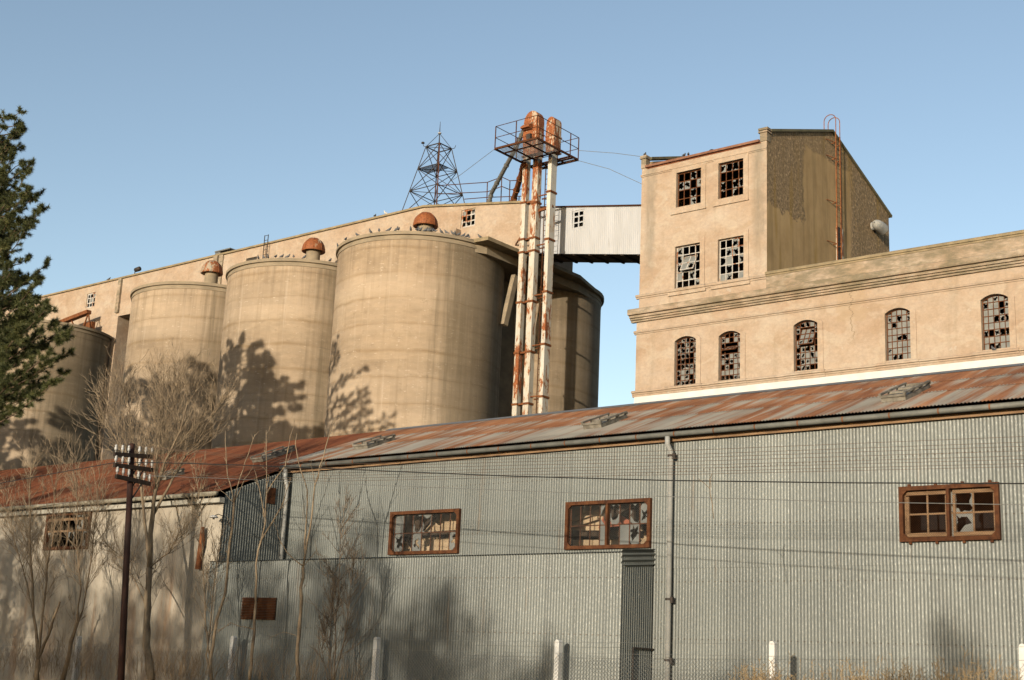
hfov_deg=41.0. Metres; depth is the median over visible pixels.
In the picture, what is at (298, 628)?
bare tree
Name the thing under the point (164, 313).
grain silo
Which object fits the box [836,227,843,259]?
slit window
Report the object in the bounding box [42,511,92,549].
window
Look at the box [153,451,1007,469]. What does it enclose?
telegraph wire
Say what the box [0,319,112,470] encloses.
grain silo
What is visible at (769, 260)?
mill building
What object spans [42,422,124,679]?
bare tree
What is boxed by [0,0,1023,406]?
sky
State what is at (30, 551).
bare tree
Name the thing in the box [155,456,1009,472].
telegraph wire
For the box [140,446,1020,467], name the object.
telegraph wire
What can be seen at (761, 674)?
dry weeds
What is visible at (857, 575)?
corrugated warehouse
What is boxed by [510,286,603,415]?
grain silo
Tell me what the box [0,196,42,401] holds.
pine tree
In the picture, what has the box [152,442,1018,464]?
telegraph wire
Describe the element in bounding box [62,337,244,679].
bare tree
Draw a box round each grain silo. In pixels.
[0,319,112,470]
[114,260,226,457]
[211,237,336,448]
[324,212,504,436]
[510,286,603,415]
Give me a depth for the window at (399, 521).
36.47 m
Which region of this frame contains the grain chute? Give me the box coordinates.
[60,310,94,328]
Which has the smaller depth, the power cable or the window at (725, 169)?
the power cable
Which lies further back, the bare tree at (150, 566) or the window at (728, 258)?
the window at (728, 258)
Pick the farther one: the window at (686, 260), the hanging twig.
the window at (686, 260)
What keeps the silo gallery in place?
on the ground
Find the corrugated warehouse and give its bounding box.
[279,363,1023,679]
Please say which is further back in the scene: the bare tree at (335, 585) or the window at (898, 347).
the window at (898, 347)
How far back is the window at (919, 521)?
27.93 m
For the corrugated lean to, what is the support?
on the ground
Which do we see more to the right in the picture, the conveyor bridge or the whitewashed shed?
the conveyor bridge
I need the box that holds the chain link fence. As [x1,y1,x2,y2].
[0,636,1023,679]
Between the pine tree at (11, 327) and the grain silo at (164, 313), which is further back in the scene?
the grain silo at (164, 313)
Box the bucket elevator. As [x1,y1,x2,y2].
[487,111,578,415]
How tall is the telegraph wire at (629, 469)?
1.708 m
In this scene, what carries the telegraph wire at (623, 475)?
attached to the telegraph pole
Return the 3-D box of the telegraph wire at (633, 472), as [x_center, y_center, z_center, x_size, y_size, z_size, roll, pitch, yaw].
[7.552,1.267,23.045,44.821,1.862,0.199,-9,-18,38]
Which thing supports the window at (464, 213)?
in the silo gallery
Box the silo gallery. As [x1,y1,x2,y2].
[4,177,603,459]
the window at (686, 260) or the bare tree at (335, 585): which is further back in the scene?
the window at (686, 260)
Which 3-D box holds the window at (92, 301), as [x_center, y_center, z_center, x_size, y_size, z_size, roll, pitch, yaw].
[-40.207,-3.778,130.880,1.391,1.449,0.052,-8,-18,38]
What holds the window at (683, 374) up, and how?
in the mill building
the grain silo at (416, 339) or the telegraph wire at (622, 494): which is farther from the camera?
the grain silo at (416, 339)
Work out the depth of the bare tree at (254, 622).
34.98 m
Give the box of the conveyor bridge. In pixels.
[539,204,640,263]
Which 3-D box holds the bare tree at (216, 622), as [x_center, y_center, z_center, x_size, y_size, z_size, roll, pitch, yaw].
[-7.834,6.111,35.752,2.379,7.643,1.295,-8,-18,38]
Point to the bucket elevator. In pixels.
(532, 135)
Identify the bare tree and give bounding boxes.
[0,422,82,679]
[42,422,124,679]
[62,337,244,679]
[183,431,258,679]
[208,419,294,679]
[268,416,339,679]
[303,481,381,679]
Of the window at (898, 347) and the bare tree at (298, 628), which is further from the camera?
the window at (898, 347)
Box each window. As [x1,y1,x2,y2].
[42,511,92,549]
[86,292,95,307]
[387,508,460,554]
[461,209,475,227]
[564,498,651,549]
[572,209,584,229]
[676,244,699,287]
[676,337,695,385]
[678,169,700,206]
[719,236,743,280]
[720,160,742,198]
[721,332,739,379]
[796,321,817,370]
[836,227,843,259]
[887,309,910,360]
[898,448,1001,543]
[982,295,1009,349]
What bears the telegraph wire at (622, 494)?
attached to the telegraph pole
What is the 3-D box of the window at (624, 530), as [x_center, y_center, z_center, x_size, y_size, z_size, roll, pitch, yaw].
[2.298,4.410,32.712,2.471,1.155,0.170,-8,-18,38]
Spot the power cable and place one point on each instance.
(564, 477)
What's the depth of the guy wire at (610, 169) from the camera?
93.19 m
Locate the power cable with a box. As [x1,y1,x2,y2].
[0,462,1023,483]
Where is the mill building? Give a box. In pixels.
[627,114,1023,402]
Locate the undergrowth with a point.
(180, 670)
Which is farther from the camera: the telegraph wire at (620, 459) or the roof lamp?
the roof lamp
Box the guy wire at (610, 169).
[578,160,640,183]
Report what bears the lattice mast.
on the silo gallery
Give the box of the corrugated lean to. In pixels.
[199,549,654,679]
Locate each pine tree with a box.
[0,106,76,427]
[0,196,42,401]
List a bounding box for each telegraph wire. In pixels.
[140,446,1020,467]
[146,459,1023,475]
[146,475,1023,504]
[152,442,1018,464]
[152,466,1023,480]
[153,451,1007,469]
[154,463,1023,478]
[155,436,1023,461]
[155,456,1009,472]
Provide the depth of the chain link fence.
31.57 m
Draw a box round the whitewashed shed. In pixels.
[0,431,414,679]
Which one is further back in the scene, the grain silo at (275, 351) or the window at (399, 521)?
the grain silo at (275, 351)
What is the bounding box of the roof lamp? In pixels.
[134,266,140,273]
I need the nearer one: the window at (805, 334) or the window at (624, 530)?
the window at (624, 530)
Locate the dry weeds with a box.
[727,646,1022,679]
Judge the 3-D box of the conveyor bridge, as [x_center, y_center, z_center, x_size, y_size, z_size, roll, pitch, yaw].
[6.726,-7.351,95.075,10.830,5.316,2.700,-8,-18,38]
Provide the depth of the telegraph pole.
36.25 m
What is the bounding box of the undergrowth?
[0,632,372,679]
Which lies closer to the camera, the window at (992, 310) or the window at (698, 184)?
the window at (992, 310)
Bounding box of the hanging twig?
[699,474,713,518]
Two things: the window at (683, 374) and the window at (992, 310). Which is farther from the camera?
the window at (683, 374)
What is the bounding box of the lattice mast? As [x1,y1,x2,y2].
[402,122,464,209]
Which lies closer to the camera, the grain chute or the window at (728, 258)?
the window at (728, 258)
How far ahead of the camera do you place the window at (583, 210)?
95.61 m
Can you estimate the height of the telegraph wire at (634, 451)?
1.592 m
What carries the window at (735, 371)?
in the mill building
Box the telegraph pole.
[113,443,153,679]

